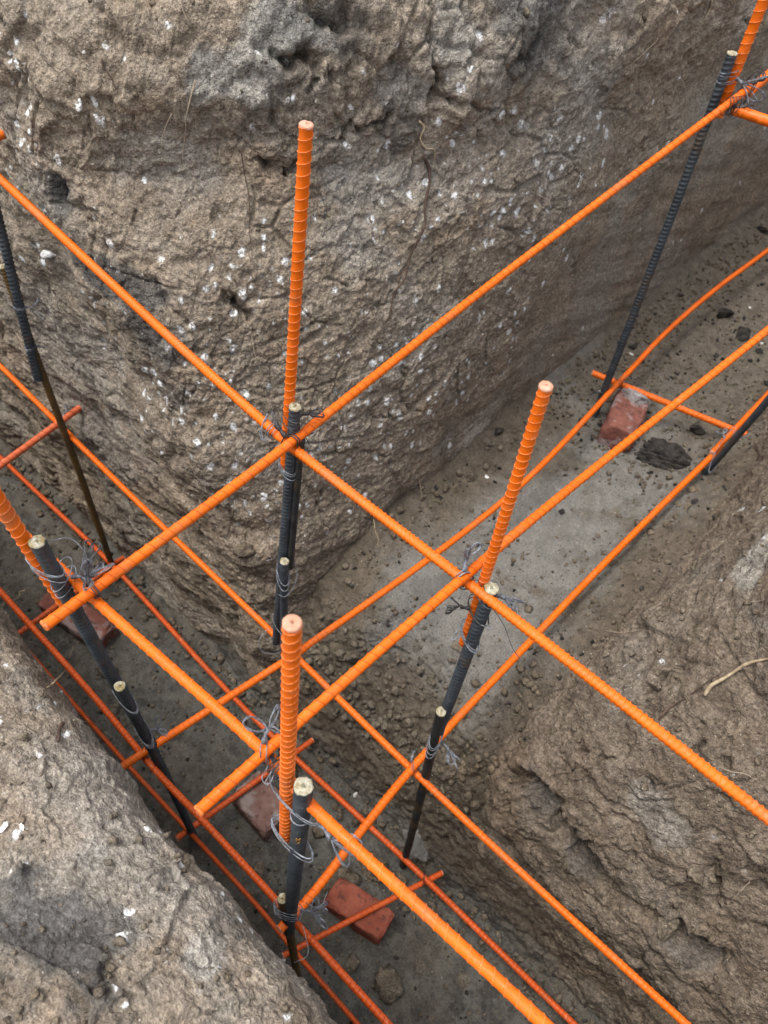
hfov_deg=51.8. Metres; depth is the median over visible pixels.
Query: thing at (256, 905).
orange rebar
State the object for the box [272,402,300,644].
dark rebar
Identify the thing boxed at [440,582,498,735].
dark rebar
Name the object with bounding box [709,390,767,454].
orange rebar
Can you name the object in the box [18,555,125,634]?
orange rebar
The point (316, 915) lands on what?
tie wire
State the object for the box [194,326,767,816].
orange rebar
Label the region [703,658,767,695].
root
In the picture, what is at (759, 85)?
orange rebar
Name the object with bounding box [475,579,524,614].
tie wire
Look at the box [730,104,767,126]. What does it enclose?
orange rebar
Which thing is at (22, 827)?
white bit
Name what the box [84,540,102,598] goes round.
tie wire
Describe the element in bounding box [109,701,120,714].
clod
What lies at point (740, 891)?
root
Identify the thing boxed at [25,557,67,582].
tie wire
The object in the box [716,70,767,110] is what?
tie wire
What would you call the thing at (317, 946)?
orange rebar
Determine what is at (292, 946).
dark rebar
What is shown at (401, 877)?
clod
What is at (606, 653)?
clod
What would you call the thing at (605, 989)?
trench wall
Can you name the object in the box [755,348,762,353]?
stone
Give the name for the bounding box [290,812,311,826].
tie wire
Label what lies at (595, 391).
tie wire
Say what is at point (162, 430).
trench wall
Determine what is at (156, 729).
tie wire
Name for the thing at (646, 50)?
root
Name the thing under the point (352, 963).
clod
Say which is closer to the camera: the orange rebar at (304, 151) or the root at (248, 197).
the orange rebar at (304, 151)
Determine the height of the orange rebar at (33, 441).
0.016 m
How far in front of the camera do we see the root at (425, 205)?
1.20 m
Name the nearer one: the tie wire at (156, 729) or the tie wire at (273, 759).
the tie wire at (273, 759)
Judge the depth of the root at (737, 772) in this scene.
1.02 m
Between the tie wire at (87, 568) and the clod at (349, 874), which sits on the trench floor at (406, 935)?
the clod at (349, 874)
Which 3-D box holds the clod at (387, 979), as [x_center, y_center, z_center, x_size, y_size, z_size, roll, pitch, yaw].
[0.008,0.820,1.376,0.046,0.038,0.061,-15,54,-16]
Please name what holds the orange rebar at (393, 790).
on the trench floor at (582, 522)
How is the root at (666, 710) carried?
attached to the trench wall at (605, 989)
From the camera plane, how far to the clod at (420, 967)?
1.39 m
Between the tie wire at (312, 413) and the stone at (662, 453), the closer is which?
the tie wire at (312, 413)
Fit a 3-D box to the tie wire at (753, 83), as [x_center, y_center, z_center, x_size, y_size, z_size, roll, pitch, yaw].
[0.558,-0.642,1.213,0.028,0.069,0.038,38,58,23]
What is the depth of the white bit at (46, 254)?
1.23 m
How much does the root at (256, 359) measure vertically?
0.073 m
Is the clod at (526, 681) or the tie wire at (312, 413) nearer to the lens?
the tie wire at (312, 413)
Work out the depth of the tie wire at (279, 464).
0.94 m
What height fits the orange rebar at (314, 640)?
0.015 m
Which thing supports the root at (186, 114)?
attached to the trench wall at (162, 430)
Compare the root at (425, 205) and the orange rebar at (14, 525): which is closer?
the orange rebar at (14, 525)
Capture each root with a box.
[46,646,73,688]
[56,721,64,741]
[101,58,115,89]
[162,113,171,166]
[180,0,190,27]
[182,79,195,170]
[240,149,252,258]
[252,342,266,385]
[390,154,430,319]
[419,120,435,171]
[604,630,649,632]
[607,22,666,76]
[658,671,722,719]
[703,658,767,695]
[722,768,758,781]
[727,881,749,904]
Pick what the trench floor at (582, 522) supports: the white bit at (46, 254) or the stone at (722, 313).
the stone at (722, 313)
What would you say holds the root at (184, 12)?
attached to the trench wall at (162, 430)
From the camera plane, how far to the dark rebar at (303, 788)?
0.73 m
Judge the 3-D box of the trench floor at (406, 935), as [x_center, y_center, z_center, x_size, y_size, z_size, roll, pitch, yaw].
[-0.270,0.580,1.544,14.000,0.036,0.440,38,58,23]
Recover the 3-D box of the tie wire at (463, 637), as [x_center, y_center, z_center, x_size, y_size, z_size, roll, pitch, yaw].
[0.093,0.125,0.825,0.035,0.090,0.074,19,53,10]
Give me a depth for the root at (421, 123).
1.15 m
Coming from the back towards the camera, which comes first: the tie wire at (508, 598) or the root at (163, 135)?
the root at (163, 135)
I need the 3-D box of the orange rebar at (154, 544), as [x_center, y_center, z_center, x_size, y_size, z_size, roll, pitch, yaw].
[0.110,-0.288,0.975,0.066,0.156,1.251,39,59,23]
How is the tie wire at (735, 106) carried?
attached to the orange rebar at (154, 544)
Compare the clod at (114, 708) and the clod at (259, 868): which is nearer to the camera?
the clod at (259, 868)
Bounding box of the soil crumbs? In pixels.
[0,0,767,1023]
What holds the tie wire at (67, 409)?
attached to the orange rebar at (33, 441)
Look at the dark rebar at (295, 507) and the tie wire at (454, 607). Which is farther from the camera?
the dark rebar at (295, 507)
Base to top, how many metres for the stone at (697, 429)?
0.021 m
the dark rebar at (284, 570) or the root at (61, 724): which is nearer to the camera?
the root at (61, 724)
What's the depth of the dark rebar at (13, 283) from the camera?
1.26 m
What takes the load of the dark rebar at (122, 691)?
on the trench floor at (406, 935)
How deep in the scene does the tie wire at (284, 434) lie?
0.88 m
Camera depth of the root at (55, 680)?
0.90 m
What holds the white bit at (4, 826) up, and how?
on the ground
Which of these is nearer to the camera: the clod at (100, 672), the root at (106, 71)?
the root at (106, 71)
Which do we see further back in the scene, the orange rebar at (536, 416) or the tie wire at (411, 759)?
the tie wire at (411, 759)
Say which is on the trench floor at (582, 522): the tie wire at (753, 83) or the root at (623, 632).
the root at (623, 632)
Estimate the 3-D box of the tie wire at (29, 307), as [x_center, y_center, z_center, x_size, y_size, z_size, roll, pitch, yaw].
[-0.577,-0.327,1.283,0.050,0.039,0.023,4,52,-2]
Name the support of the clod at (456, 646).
on the trench floor at (582, 522)
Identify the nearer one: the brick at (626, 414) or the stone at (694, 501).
the stone at (694, 501)
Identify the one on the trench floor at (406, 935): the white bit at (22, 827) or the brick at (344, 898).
the brick at (344, 898)
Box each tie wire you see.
[12,298,45,319]
[25,340,45,350]
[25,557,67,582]
[50,537,114,598]
[63,404,70,426]
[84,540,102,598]
[112,690,137,713]
[134,715,167,748]
[142,743,163,759]
[242,704,280,784]
[259,413,313,440]
[259,614,281,653]
[266,559,296,596]
[267,752,279,779]
[269,775,363,867]
[271,409,308,452]
[271,815,313,862]
[273,891,327,962]
[278,459,295,480]
[281,407,324,432]
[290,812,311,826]
[409,750,415,773]
[425,730,459,770]
[445,584,530,670]
[451,618,491,653]
[455,542,480,589]
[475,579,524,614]
[590,389,610,398]
[708,426,735,472]
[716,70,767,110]
[721,96,753,115]
[728,70,765,116]
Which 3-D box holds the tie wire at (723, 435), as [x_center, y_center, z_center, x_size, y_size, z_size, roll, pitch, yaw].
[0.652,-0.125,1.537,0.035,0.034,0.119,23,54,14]
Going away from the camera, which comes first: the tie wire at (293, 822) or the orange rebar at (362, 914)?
the tie wire at (293, 822)
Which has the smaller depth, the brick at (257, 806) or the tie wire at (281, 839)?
the tie wire at (281, 839)
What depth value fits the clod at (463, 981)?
1.39 m
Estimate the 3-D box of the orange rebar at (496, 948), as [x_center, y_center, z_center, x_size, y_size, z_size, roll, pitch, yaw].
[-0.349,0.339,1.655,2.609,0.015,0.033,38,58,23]
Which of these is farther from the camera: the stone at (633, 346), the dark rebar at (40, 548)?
the stone at (633, 346)
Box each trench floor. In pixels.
[0,437,604,1023]
[136,202,767,1000]
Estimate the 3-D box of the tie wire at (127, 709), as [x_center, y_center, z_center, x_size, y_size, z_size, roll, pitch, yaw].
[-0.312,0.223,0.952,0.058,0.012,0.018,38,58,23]
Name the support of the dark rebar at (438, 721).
on the trench floor at (406, 935)
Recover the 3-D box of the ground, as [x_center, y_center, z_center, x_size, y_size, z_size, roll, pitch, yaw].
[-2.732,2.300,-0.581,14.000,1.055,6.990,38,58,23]
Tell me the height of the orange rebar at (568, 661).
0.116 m
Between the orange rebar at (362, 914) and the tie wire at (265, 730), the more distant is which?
the orange rebar at (362, 914)
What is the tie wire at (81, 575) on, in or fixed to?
attached to the dark rebar at (40, 548)
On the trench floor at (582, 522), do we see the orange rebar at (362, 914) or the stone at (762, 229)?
the stone at (762, 229)
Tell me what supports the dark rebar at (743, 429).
on the trench floor at (582, 522)
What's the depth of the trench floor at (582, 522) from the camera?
1.50 m
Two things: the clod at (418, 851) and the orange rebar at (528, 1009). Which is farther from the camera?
the clod at (418, 851)
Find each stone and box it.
[491,428,505,435]
[628,341,639,348]
[635,437,692,469]
[690,420,705,434]
[691,499,698,503]
[716,308,734,318]
[736,326,750,340]
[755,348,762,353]
[757,226,767,232]
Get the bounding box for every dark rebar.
[0,206,41,381]
[0,264,113,569]
[28,534,156,745]
[114,681,197,840]
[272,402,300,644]
[277,893,300,976]
[278,557,288,756]
[284,777,313,936]
[287,438,304,569]
[400,706,445,868]
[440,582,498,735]
[592,50,737,417]
[702,395,767,474]
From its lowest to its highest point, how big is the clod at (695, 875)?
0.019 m
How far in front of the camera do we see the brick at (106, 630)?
1.74 m
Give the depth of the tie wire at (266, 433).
0.90 m
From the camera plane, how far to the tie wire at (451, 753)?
1.04 m
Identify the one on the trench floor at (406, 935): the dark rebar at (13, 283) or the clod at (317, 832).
the clod at (317, 832)
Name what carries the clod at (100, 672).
on the trench floor at (406, 935)
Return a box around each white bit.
[0,821,8,832]
[17,823,24,830]
[40,250,55,257]
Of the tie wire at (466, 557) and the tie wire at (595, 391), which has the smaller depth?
the tie wire at (466, 557)
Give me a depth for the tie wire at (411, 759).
1.15 m
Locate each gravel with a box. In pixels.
[0,212,767,1023]
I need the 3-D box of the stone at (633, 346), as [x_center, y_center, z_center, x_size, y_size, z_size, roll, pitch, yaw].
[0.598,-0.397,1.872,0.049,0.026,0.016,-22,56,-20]
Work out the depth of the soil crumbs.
1.08 m
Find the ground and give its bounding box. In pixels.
[0,604,336,1023]
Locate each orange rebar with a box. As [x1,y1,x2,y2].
[0,129,6,140]
[0,173,767,825]
[0,363,691,1023]
[0,405,81,469]
[0,454,577,1023]
[0,489,62,606]
[0,519,553,1023]
[0,587,392,1023]
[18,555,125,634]
[29,649,360,1023]
[40,84,754,630]
[120,248,767,769]
[175,738,314,840]
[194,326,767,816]
[276,445,724,933]
[279,614,302,842]
[280,120,313,469]
[282,870,443,958]
[459,380,553,647]
[591,370,747,435]
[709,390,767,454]
[716,0,767,117]
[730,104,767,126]
[743,69,767,99]
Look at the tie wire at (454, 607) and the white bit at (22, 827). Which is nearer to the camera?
the white bit at (22, 827)
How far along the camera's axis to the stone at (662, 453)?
1.65 m
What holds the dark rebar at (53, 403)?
on the trench floor at (406, 935)
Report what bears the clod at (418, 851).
on the trench floor at (406, 935)
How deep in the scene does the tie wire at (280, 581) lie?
1.08 m
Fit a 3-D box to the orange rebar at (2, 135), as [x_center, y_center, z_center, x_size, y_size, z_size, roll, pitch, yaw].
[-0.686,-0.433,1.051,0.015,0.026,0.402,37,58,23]
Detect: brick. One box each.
[38,592,118,646]
[232,771,279,841]
[323,877,394,944]
[596,385,652,452]
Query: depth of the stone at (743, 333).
1.93 m
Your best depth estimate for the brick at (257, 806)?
1.51 m
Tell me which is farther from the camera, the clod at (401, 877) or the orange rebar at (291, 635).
the clod at (401, 877)
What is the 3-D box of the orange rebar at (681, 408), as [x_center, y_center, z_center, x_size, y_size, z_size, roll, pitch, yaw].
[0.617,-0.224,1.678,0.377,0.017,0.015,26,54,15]
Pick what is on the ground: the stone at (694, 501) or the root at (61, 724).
the root at (61, 724)
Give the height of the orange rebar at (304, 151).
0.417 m
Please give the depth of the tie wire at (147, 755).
1.13 m
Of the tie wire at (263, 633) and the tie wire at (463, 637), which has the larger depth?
the tie wire at (263, 633)
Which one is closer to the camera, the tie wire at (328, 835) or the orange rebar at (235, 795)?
the tie wire at (328, 835)
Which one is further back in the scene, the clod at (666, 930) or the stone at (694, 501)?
the stone at (694, 501)
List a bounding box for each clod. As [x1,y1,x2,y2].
[96,665,118,678]
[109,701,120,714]
[233,542,256,557]
[253,860,265,877]
[311,826,330,837]
[322,865,361,891]
[343,953,359,973]
[358,850,387,881]
[374,963,402,1003]
[396,871,408,884]
[403,829,430,861]
[414,957,427,974]
[451,640,461,652]
[456,974,469,988]
[518,676,534,687]
[603,650,609,657]
[656,917,679,941]
[686,867,704,884]
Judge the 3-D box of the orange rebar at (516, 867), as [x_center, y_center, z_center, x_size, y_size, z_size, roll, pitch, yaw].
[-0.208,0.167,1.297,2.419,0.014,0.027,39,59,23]
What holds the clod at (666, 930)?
on the trench wall at (605, 989)
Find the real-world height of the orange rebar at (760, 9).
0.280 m
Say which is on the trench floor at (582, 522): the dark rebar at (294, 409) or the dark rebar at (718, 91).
the dark rebar at (718, 91)
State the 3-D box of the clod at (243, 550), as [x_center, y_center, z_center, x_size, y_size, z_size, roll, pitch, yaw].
[-0.239,0.065,1.363,0.043,0.028,0.030,-6,52,-9]
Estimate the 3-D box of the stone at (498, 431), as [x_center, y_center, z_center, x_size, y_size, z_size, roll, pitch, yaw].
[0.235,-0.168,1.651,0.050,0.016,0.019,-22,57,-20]
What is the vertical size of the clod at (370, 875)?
0.043 m
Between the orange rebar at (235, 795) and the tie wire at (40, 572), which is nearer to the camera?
the tie wire at (40, 572)
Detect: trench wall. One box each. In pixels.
[0,0,767,689]
[460,409,767,1023]
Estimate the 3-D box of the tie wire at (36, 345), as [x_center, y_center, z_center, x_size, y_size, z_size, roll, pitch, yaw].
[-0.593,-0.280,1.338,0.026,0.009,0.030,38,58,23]

